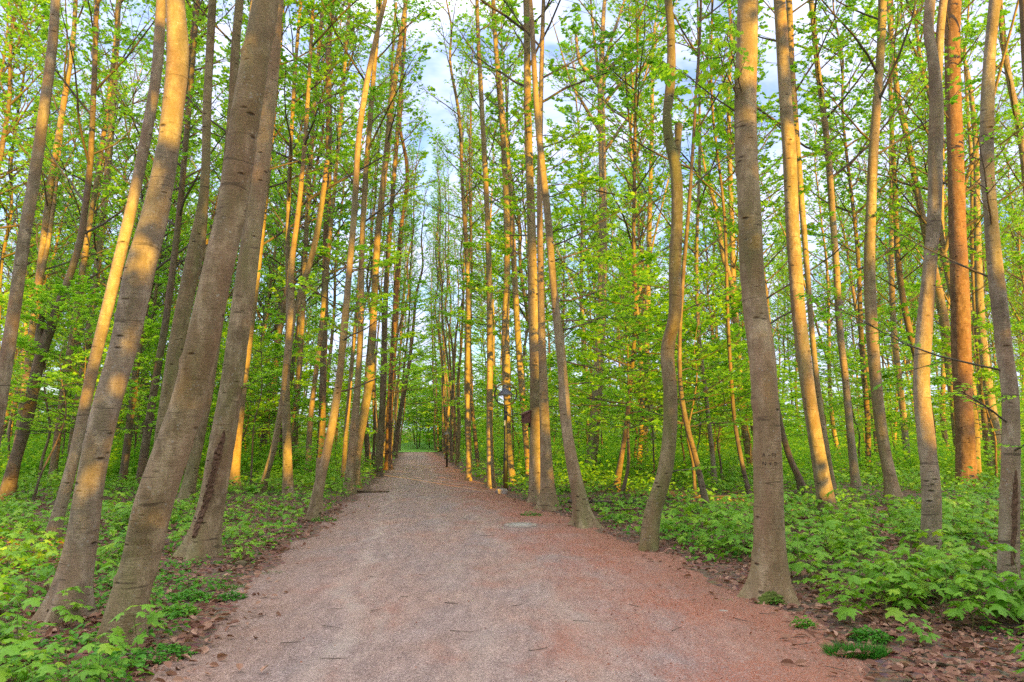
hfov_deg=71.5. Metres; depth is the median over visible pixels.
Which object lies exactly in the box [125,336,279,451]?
young beech
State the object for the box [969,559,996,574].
maple seedling
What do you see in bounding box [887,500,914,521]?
maple seedling
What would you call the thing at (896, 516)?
maple seedling
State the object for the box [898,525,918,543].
maple seedling
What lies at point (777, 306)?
beech tree
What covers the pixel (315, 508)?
beech tree
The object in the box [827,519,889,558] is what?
maple seedling
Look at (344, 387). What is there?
young beech
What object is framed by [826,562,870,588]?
maple seedling
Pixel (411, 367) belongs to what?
young beech
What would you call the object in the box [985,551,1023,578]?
maple seedling
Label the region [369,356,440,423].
young beech
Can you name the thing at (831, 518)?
maple seedling
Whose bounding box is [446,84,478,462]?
beech tree
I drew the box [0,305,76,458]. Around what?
young beech
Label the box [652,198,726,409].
beech tree
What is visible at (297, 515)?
maple seedling
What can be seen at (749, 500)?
maple seedling
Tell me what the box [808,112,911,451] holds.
beech tree
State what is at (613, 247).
beech tree
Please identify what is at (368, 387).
beech tree
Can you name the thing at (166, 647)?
herb clump
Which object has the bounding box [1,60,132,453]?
beech tree
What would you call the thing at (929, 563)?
maple seedling
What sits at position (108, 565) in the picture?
maple seedling
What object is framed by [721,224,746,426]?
beech tree
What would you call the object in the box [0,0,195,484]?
beech tree
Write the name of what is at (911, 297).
beech tree
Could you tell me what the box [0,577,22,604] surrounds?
maple seedling
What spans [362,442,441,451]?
meadow
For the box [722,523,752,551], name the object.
maple seedling
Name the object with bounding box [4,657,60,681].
maple seedling
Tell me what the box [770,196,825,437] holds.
beech tree
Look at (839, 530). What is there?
maple seedling
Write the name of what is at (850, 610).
maple seedling
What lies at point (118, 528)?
maple seedling
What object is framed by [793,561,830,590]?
maple seedling
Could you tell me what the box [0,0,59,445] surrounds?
beech tree
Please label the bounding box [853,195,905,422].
beech tree
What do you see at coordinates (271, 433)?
young beech
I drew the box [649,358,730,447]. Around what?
young beech
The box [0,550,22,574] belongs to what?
maple seedling
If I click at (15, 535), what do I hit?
maple seedling
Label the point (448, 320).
beech tree
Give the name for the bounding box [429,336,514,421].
young beech
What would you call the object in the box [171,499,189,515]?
maple seedling
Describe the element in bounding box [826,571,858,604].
maple seedling
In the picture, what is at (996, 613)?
maple seedling
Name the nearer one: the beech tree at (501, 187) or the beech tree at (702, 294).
the beech tree at (501, 187)
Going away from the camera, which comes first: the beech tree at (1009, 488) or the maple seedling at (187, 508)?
the beech tree at (1009, 488)
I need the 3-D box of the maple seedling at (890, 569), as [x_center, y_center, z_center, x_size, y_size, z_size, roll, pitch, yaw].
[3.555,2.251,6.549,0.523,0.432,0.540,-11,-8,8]
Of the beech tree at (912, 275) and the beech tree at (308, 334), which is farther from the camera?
the beech tree at (308, 334)
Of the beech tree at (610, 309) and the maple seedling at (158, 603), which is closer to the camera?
the maple seedling at (158, 603)
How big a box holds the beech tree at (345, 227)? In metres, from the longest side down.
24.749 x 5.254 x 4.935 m
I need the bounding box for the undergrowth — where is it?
[0,378,1023,481]
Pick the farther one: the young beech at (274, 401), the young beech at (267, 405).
the young beech at (274, 401)
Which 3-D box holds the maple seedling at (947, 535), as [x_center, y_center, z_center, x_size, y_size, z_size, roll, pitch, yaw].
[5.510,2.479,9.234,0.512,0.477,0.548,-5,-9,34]
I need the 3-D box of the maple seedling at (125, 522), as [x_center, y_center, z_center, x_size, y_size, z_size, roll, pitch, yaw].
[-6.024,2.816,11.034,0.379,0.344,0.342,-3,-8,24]
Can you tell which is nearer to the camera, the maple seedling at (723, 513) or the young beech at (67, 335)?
the maple seedling at (723, 513)
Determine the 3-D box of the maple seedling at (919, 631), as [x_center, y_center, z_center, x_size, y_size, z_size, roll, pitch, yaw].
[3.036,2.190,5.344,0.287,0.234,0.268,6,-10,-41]
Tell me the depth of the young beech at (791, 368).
56.48 m
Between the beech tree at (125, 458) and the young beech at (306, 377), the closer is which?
the beech tree at (125, 458)
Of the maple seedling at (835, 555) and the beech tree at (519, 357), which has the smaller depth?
the maple seedling at (835, 555)
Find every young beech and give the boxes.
[0,266,144,474]
[0,275,157,501]
[0,280,149,485]
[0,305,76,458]
[5,288,161,433]
[7,345,61,425]
[10,346,136,422]
[13,235,215,413]
[36,359,102,438]
[47,311,122,418]
[55,316,173,480]
[68,311,218,428]
[71,314,211,460]
[119,349,165,446]
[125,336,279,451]
[127,321,263,424]
[205,351,279,436]
[205,381,278,438]
[207,266,329,484]
[207,321,330,440]
[208,331,278,435]
[212,346,314,467]
[244,343,332,459]
[245,328,345,423]
[251,361,363,458]
[255,358,304,429]
[255,364,315,431]
[280,356,377,468]
[299,347,385,463]
[304,324,393,423]
[313,375,378,441]
[314,345,379,426]
[343,373,387,442]
[360,363,435,424]
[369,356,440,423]
[376,361,441,444]
[386,329,463,446]
[393,376,433,442]
[397,379,438,448]
[398,389,439,447]
[399,365,431,441]
[401,417,429,447]
[401,419,421,442]
[403,369,464,444]
[405,388,463,441]
[408,358,474,422]
[409,359,455,440]
[411,330,485,416]
[412,398,447,447]
[417,390,463,449]
[418,430,433,445]
[419,357,483,423]
[419,383,479,431]
[421,252,587,459]
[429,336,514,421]
[439,363,496,425]
[450,374,500,422]
[461,383,519,441]
[472,374,554,462]
[475,365,529,426]
[480,352,602,441]
[501,378,552,432]
[511,370,583,423]
[514,240,750,493]
[516,348,625,472]
[517,378,607,454]
[548,335,658,461]
[548,357,638,447]
[567,315,699,468]
[572,259,711,477]
[576,309,750,478]
[588,263,788,493]
[614,319,790,450]
[621,311,790,468]
[623,342,742,447]
[625,362,662,439]
[647,325,787,483]
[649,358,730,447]
[657,341,749,449]
[677,333,800,470]
[678,376,737,452]
[679,357,752,432]
[684,368,802,442]
[748,391,795,425]
[777,365,801,418]
[778,359,803,425]
[782,308,900,438]
[782,334,912,468]
[785,371,854,431]
[821,345,895,441]
[827,368,894,424]
[828,378,864,447]
[840,279,998,442]
[853,367,953,459]
[886,350,981,431]
[911,322,1023,481]
[932,376,1001,434]
[935,365,1001,423]
[995,346,1023,427]
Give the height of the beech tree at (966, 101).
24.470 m
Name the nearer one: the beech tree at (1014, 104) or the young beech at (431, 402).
the beech tree at (1014, 104)
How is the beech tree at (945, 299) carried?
on the ground at (620, 528)
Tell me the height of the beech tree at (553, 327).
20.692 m
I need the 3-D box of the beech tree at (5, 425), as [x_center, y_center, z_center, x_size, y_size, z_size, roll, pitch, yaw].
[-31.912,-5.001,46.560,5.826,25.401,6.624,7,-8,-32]
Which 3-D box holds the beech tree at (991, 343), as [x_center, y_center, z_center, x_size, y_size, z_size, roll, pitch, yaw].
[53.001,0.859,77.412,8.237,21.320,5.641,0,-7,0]
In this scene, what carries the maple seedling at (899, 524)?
on the ground at (620, 528)
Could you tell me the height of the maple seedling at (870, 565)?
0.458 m
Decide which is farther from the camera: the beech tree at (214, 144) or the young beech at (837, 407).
the beech tree at (214, 144)
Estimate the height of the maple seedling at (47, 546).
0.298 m
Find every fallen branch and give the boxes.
[121,650,166,654]
[357,490,388,492]
[568,478,710,504]
[591,508,641,510]
[646,495,744,499]
[915,659,958,667]
[951,523,1023,549]
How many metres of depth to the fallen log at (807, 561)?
8.29 m
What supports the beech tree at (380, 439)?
on the ground at (620, 528)
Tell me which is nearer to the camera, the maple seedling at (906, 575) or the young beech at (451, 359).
the maple seedling at (906, 575)
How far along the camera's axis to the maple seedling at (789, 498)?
11.66 m
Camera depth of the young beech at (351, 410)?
45.24 m
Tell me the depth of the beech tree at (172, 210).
25.63 m
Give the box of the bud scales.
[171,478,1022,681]
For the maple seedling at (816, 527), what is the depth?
9.31 m
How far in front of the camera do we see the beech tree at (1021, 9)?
12.51 m
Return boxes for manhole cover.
[504,522,536,527]
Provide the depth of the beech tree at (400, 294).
58.97 m
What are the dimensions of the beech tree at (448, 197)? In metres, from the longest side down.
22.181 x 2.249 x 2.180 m
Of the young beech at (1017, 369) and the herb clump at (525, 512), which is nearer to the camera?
the herb clump at (525, 512)
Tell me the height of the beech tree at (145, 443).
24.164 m
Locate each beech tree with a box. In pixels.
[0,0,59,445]
[0,0,73,360]
[0,0,80,407]
[0,0,92,440]
[0,0,109,340]
[0,0,135,443]
[0,0,189,500]
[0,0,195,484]
[0,54,114,458]
[0,65,81,318]
[0,96,73,438]
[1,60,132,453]
[1,195,67,414]
[1,227,60,432]
[1,233,16,329]
[18,210,78,352]
[30,0,188,625]
[31,163,81,437]
[33,77,212,400]
[41,0,165,538]
[45,0,190,464]
[47,142,117,318]
[48,193,82,408]
[53,31,180,405]
[57,144,112,351]
[58,0,217,396]
[66,0,220,455]
[73,0,282,487]
[77,0,215,293]
[85,0,270,484]
[94,0,278,645]
[106,134,168,436]
[124,136,197,442]
[127,139,199,424]
[134,144,201,448]
[139,4,293,388]
[139,19,246,422]
[145,0,354,505]
[154,0,243,526]
[155,106,225,310]
[156,0,430,497]
[162,94,306,440]
[162,203,194,373]
[170,0,283,560]
[190,0,376,489]
[191,88,318,448]
[197,148,235,373]
[206,244,268,431]
[211,201,280,328]
[214,136,286,424]
[215,0,362,494]
[224,1,357,459]
[249,0,373,462]
[250,230,285,437]
[251,199,294,449]
[252,246,274,416]
[255,163,319,401]
[256,138,315,442]
[258,0,444,520]
[261,75,346,458]
[265,0,359,468]
[265,0,431,469]
[277,0,398,474]
[284,261,330,371]
[290,0,440,494]
[294,233,317,397]
[295,247,342,374]
[295,262,333,441]
[296,70,391,452]
[297,96,368,412]
[298,232,334,442]
[328,281,356,400]
[329,0,415,480]
[329,0,439,489]
[333,266,380,435]
[346,0,407,464]
[347,51,398,310]
[352,63,388,467]
[354,110,381,423]
[357,9,453,469]
[364,124,403,445]
[366,48,403,458]
[370,1,446,476]
[377,326,390,384]
[381,97,410,463]
[384,96,430,435]
[387,224,406,448]
[388,148,417,336]
[388,191,411,425]
[388,199,407,357]
[389,155,419,452]
[390,201,416,398]
[392,120,425,455]
[392,174,449,457]
[393,186,418,440]
[396,222,419,411]
[398,236,421,450]
[408,0,502,480]
[415,329,426,429]
[419,212,441,450]
[421,210,438,442]
[422,191,440,449]
[423,131,449,458]
[424,127,453,453]
[426,138,461,461]
[426,203,446,453]
[427,190,451,404]
[428,171,454,454]
[432,134,460,457]
[432,136,460,436]
[433,0,525,488]
[433,0,646,502]
[441,0,498,469]
[441,198,459,452]
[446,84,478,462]
[446,183,465,455]
[446,317,462,377]
[448,42,486,467]
[448,225,464,431]
[448,297,496,419]
[449,45,484,464]
[449,63,484,414]
[452,159,483,441]
[455,111,529,442]
[456,0,565,485]
[456,260,501,401]
[459,97,527,403]
[472,0,590,402]
[472,212,544,387]
[473,0,551,476]
[476,267,526,435]
[483,70,568,433]
[503,0,618,510]
[510,242,529,419]
[511,139,575,436]
[520,0,696,472]
[527,0,712,491]
[528,0,660,528]
[543,5,621,424]
[544,183,590,447]
[544,208,580,407]
[545,286,577,371]
[546,0,780,508]
[547,140,631,450]
[547,238,587,367]
[561,133,632,443]
[565,220,592,389]
[571,238,629,434]
[578,194,629,436]
[579,0,694,470]
[584,0,696,467]
[590,221,641,438]
[592,166,660,442]
[593,36,713,460]
[606,136,664,416]
[607,210,651,401]
[610,174,664,387]
[612,236,654,400]
[615,174,666,436]
[617,0,820,496]
[618,0,738,485]
[638,0,716,551]
[641,156,700,438]
[649,0,800,605]
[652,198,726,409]
[656,106,770,404]
[657,0,785,469]
[657,194,705,400]
[662,217,702,367]
[681,0,871,500]
[682,68,925,494]
[682,176,724,435]
[683,154,741,441]
[689,251,709,344]
[702,206,744,438]
[704,0,800,400]
[704,203,744,397]
[705,150,789,435]
[707,240,742,442]
[714,0,928,493]
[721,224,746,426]
[738,281,789,368]
[739,248,781,356]
[761,69,863,452]
[765,203,794,413]
[766,243,793,381]
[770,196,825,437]
[770,238,807,417]
[773,0,838,519]
[775,199,834,441]
[789,0,981,504]
[793,0,941,474]
[795,0,1023,605]
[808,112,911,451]
[812,257,848,395]
[814,0,986,467]
[817,202,880,415]
[820,241,862,433]
[823,0,969,465]
[832,0,1023,481]
[832,214,915,426]
[833,293,866,383]
[835,1,1007,472]
[841,119,907,334]
[841,145,936,422]
[848,56,1015,400]
[852,214,898,372]
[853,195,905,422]
[855,165,916,442]
[860,0,1023,488]
[875,214,936,427]
[879,0,1023,467]
[886,219,947,352]
[887,14,976,449]
[889,209,939,416]
[895,1,1023,470]
[897,174,947,416]
[898,150,972,413]
[899,210,938,357]
[901,225,946,402]
[913,0,947,557]
[927,69,1011,442]
[933,185,991,344]
[933,190,993,341]
[944,76,1023,322]
[961,86,1023,414]
[963,0,1023,196]
[965,171,1012,399]
[982,206,1014,380]
[982,261,1019,408]
[984,181,1022,348]
[985,253,1014,414]
[986,159,1023,344]
[990,236,1023,414]
[991,280,1021,375]
[995,13,1023,274]
[1003,204,1023,411]
[1005,94,1023,374]
[1005,262,1023,384]
[1006,239,1023,365]
[1008,231,1023,401]
[1019,0,1023,92]
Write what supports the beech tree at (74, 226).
on the ground at (620, 528)
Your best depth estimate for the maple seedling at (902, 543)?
8.59 m
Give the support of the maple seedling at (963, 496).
on the ground at (620, 528)
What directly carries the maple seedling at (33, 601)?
on the ground at (620, 528)
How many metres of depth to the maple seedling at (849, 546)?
7.80 m
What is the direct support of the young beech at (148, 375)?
on the ground at (620, 528)
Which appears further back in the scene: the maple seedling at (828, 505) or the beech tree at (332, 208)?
the beech tree at (332, 208)
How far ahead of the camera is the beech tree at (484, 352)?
73.36 m
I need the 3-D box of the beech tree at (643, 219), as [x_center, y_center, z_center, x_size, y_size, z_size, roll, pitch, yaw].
[6.885,-4.771,35.920,5.580,22.060,5.160,-3,-7,-2]
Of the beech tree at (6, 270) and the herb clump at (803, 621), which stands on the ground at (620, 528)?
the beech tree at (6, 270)
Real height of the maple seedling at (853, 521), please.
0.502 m
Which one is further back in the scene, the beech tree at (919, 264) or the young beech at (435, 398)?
the beech tree at (919, 264)
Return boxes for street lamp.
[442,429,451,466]
[494,383,516,489]
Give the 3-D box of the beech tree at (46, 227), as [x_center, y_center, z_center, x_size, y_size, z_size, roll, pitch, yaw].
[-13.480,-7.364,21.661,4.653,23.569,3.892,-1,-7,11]
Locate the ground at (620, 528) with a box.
[0,432,1023,681]
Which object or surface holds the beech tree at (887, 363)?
on the ground at (620, 528)
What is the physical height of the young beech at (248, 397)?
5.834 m
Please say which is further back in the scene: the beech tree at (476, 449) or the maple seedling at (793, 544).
the beech tree at (476, 449)
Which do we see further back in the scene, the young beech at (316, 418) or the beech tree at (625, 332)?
the beech tree at (625, 332)
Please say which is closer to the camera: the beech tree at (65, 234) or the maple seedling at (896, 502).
the maple seedling at (896, 502)
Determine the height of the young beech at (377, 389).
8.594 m
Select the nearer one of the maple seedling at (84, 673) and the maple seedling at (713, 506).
the maple seedling at (84, 673)
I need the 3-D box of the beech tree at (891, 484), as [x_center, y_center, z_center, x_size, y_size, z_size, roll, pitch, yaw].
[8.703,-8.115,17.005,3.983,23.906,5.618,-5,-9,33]
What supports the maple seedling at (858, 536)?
on the ground at (620, 528)
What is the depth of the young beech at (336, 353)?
29.50 m
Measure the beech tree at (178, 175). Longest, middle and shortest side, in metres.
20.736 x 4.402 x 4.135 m
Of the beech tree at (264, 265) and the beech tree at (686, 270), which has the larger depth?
the beech tree at (686, 270)
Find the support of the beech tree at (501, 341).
on the ground at (620, 528)
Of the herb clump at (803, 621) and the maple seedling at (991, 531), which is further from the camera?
the maple seedling at (991, 531)
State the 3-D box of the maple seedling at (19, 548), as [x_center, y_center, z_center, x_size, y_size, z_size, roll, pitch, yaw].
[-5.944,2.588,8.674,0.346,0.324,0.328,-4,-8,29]
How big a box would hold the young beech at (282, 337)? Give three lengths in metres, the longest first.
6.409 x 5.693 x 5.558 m
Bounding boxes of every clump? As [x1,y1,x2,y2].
[129,641,197,663]
[156,601,201,616]
[167,588,213,602]
[216,589,247,601]
[310,515,335,521]
[520,510,540,515]
[789,615,818,628]
[820,638,892,659]
[848,625,895,643]
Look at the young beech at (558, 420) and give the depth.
37.14 m
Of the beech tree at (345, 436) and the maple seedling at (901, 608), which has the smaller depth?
the maple seedling at (901, 608)
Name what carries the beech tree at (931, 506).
on the ground at (620, 528)
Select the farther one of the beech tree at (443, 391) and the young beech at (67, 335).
the beech tree at (443, 391)
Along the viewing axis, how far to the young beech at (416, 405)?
65.46 m
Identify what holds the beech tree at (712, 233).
on the ground at (620, 528)
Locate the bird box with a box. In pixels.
[519,410,531,426]
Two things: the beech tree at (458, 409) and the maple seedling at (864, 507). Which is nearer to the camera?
the maple seedling at (864, 507)
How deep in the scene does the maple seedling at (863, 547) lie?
8.05 m
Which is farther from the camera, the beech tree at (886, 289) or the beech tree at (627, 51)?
the beech tree at (886, 289)
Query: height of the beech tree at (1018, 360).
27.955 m
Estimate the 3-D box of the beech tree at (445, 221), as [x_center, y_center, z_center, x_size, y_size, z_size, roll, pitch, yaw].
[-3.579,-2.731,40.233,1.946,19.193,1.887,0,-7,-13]
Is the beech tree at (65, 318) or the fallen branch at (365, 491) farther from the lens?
the beech tree at (65, 318)
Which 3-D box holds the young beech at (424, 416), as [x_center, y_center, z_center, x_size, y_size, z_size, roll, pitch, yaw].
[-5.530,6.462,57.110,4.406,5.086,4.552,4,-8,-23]
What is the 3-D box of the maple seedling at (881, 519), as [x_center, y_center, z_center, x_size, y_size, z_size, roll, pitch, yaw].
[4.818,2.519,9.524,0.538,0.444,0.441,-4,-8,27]
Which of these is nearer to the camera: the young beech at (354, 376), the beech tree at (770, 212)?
the beech tree at (770, 212)
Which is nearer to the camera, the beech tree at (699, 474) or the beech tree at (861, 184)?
the beech tree at (699, 474)
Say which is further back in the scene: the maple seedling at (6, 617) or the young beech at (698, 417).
the young beech at (698, 417)
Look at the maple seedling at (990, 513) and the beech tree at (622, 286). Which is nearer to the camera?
the maple seedling at (990, 513)
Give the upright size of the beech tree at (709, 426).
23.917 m
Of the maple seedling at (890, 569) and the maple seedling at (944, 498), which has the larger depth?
the maple seedling at (944, 498)
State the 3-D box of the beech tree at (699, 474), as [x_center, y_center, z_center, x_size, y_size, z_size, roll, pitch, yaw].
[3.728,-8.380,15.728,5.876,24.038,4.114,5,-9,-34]
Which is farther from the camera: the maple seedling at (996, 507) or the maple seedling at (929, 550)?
the maple seedling at (996, 507)
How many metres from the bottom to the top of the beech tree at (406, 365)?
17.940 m
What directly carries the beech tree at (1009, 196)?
on the ground at (620, 528)
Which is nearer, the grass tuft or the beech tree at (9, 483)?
the grass tuft
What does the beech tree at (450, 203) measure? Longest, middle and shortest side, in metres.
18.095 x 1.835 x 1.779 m
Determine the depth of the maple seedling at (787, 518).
10.94 m
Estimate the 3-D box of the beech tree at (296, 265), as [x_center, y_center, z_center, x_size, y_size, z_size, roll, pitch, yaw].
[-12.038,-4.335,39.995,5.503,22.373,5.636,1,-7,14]
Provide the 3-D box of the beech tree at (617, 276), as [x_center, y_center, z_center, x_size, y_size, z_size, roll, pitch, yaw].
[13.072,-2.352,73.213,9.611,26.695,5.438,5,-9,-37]
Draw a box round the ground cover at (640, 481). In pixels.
[0,433,1023,681]
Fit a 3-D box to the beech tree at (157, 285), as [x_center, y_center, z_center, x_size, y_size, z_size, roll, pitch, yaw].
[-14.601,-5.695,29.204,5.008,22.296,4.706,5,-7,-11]
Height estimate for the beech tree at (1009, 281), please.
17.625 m
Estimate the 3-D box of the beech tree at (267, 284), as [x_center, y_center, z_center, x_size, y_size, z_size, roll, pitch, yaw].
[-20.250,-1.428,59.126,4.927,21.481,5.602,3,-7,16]
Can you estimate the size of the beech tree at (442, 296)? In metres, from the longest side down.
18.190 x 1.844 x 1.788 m
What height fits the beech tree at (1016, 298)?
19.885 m
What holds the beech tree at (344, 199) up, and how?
on the ground at (620, 528)
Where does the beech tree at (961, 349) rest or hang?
on the ground at (620, 528)
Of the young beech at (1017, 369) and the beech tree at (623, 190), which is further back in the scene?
the beech tree at (623, 190)
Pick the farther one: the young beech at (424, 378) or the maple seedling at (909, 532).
the young beech at (424, 378)
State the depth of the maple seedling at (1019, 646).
4.58 m
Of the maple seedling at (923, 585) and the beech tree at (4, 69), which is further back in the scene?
the beech tree at (4, 69)
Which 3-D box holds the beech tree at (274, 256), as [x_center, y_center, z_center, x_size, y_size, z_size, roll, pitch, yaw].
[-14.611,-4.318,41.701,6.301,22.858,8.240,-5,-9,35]
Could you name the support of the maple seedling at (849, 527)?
on the ground at (620, 528)
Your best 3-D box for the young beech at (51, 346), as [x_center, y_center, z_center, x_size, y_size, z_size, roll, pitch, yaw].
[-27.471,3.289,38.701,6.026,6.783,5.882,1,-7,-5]
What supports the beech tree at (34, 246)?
on the ground at (620, 528)
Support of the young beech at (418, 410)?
on the ground at (620, 528)
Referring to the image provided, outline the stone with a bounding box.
[495,488,507,493]
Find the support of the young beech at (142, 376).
on the ground at (620, 528)
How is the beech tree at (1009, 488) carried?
on the ground at (620, 528)
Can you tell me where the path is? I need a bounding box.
[150,452,870,681]
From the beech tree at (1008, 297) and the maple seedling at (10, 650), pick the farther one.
the beech tree at (1008, 297)
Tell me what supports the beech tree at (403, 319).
on the ground at (620, 528)
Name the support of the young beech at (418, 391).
on the ground at (620, 528)
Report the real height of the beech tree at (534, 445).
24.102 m
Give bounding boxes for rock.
[235,560,245,567]
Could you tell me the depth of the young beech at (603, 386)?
31.13 m
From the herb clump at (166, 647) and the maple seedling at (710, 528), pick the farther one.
the maple seedling at (710, 528)
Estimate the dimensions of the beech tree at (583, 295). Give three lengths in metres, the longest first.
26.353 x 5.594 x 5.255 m
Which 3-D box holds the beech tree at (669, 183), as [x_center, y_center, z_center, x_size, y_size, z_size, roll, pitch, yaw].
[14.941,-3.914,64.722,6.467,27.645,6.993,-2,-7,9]
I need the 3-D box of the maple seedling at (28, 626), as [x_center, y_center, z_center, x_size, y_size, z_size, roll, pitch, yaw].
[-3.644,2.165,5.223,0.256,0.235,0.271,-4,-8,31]
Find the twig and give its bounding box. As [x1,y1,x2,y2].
[869,670,907,672]
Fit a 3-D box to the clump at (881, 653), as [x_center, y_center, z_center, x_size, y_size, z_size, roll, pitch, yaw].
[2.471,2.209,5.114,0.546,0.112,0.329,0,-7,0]
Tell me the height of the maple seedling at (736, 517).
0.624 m
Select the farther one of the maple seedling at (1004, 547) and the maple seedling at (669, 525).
the maple seedling at (669, 525)
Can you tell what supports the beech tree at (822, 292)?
on the ground at (620, 528)
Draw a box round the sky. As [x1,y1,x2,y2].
[0,0,1023,431]
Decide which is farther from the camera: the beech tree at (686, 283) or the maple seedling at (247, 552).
the beech tree at (686, 283)
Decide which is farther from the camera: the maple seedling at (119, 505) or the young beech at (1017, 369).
the young beech at (1017, 369)
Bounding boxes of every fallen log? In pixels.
[789,559,839,565]
[827,562,994,572]
[831,568,926,580]
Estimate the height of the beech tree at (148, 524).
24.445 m
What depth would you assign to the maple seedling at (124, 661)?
4.72 m
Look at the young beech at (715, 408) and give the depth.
35.02 m
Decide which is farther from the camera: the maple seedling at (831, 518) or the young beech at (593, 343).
the young beech at (593, 343)
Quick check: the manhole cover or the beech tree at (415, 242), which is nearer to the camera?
the manhole cover
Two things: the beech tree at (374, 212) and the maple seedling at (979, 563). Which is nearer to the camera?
the maple seedling at (979, 563)
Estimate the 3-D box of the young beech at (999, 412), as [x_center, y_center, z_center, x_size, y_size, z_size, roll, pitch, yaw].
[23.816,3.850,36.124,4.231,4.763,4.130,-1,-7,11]
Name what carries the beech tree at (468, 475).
on the ground at (620, 528)
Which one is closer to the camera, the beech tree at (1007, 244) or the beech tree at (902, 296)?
the beech tree at (902, 296)
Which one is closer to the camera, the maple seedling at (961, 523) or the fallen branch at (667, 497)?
the maple seedling at (961, 523)
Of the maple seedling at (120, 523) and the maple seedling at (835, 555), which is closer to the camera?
the maple seedling at (835, 555)
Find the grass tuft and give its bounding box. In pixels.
[219,583,245,588]
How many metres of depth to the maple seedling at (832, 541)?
8.37 m
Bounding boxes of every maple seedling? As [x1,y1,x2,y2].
[0,502,12,515]
[0,530,33,565]
[0,544,22,563]
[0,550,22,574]
[0,552,29,570]
[0,572,24,599]
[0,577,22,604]
[0,596,55,661]
[0,608,23,645]
[0,612,35,649]
[0,620,42,642]
[0,637,42,681]
[0,641,35,665]
[0,647,40,679]
[1,572,23,585]
[1,662,26,681]
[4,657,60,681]
[6,536,52,561]
[7,671,41,681]
[9,501,39,521]
[9,566,52,602]
[10,575,36,594]
[11,548,36,563]
[14,541,37,560]
[14,664,55,681]
[16,531,57,559]
[16,647,70,681]
[21,511,47,535]
[21,520,42,534]
[24,515,41,523]
[25,543,53,564]
[25,553,60,591]
[25,634,106,681]
[37,515,66,544]
[38,547,61,586]
[51,586,84,623]
[52,586,94,626]
[54,552,102,574]
[63,664,106,681]
[69,650,114,681]
[70,635,123,681]
[91,631,131,657]
[96,528,117,565]
[96,548,114,567]
[96,562,119,583]
[97,547,120,563]
[99,544,122,558]
[103,502,128,528]
[103,537,123,558]
[106,646,138,669]
[109,510,129,530]
[109,522,127,547]
[109,604,165,652]
[111,512,130,529]
[114,504,132,527]
[150,587,164,606]
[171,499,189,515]
[172,507,189,520]
[175,505,194,519]
[177,523,189,535]
[181,504,193,517]
[222,521,250,547]
[228,502,245,516]
[228,508,240,520]
[228,538,248,557]
[233,539,260,559]
[234,542,254,558]
[243,528,262,539]
[289,509,303,521]
[660,505,678,524]
[660,518,676,533]
[670,503,688,521]
[670,503,699,523]
[683,498,714,528]
[693,514,725,544]
[698,538,724,560]
[699,532,718,552]
[700,502,725,522]
[703,502,732,522]
[708,517,746,555]
[709,507,746,533]
[711,501,733,517]
[713,510,752,558]
[713,522,749,543]
[716,537,752,561]
[719,532,738,553]
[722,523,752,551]
[728,512,750,532]
[737,512,752,537]
[741,494,753,520]
[743,493,753,509]
[784,492,799,516]
[784,494,809,520]
[784,505,803,524]
[784,514,795,524]
[785,522,808,546]
[786,534,831,581]
[786,541,818,574]
[793,523,823,552]
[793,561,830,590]
[794,556,829,575]
[796,493,821,516]
[803,515,858,563]
[804,523,831,541]
[807,529,836,552]
[808,577,836,603]
[809,534,848,562]
[816,488,877,521]
[818,573,883,622]
[819,508,845,528]
[822,501,842,514]
[822,515,850,534]
[822,524,844,547]
[822,571,870,625]
[824,513,870,541]
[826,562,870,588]
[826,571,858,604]
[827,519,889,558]
[828,556,858,572]
[830,532,858,554]
[830,550,886,594]
[837,541,875,569]
[839,492,869,512]
[839,501,869,516]
[841,512,861,537]
[842,562,902,605]
[845,543,872,561]
[846,529,862,552]
[847,523,870,541]
[852,524,886,549]
[854,511,891,541]
[855,536,903,586]
[857,562,894,596]
[858,574,907,623]
[859,501,875,517]
[865,559,926,598]
[870,560,927,610]
[871,555,931,600]
[876,580,905,610]
[878,494,907,524]
[879,557,914,579]
[881,578,931,610]
[884,550,945,601]
[884,568,935,598]
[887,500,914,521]
[887,508,920,536]
[887,509,910,522]
[888,499,912,513]
[892,515,914,533]
[892,529,924,555]
[894,545,939,574]
[896,613,940,643]
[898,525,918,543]
[903,524,918,541]
[903,559,955,597]
[905,496,920,520]
[907,554,985,619]
[909,499,920,512]
[912,566,965,600]
[915,513,956,543]
[915,557,971,601]
[917,529,967,556]
[928,542,964,564]
[935,575,1008,627]
[936,537,967,554]
[940,541,996,592]
[940,543,982,564]
[940,562,974,591]
[942,497,966,514]
[942,499,975,528]
[942,500,960,521]
[942,501,974,515]
[942,502,975,532]
[942,512,979,539]
[943,524,956,547]
[944,574,1018,625]
[946,592,1000,630]
[951,507,983,537]
[952,493,984,513]
[952,550,996,593]
[952,570,1009,608]
[955,497,990,532]
[955,510,974,531]
[957,518,997,551]
[962,501,987,514]
[965,526,988,548]
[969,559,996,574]
[973,543,1023,620]
[973,587,1016,623]
[978,509,998,528]
[981,503,998,516]
[982,516,998,532]
[984,505,998,517]
[984,529,1023,563]
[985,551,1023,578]
[990,572,1023,619]
[998,506,1023,525]
[1004,576,1023,617]
[1006,578,1023,615]
[1009,643,1023,673]
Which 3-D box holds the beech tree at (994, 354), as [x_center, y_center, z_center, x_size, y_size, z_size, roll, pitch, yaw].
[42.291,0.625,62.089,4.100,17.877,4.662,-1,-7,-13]
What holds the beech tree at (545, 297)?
on the ground at (620, 528)
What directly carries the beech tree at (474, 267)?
on the ground at (620, 528)
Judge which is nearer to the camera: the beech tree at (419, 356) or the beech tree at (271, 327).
the beech tree at (271, 327)

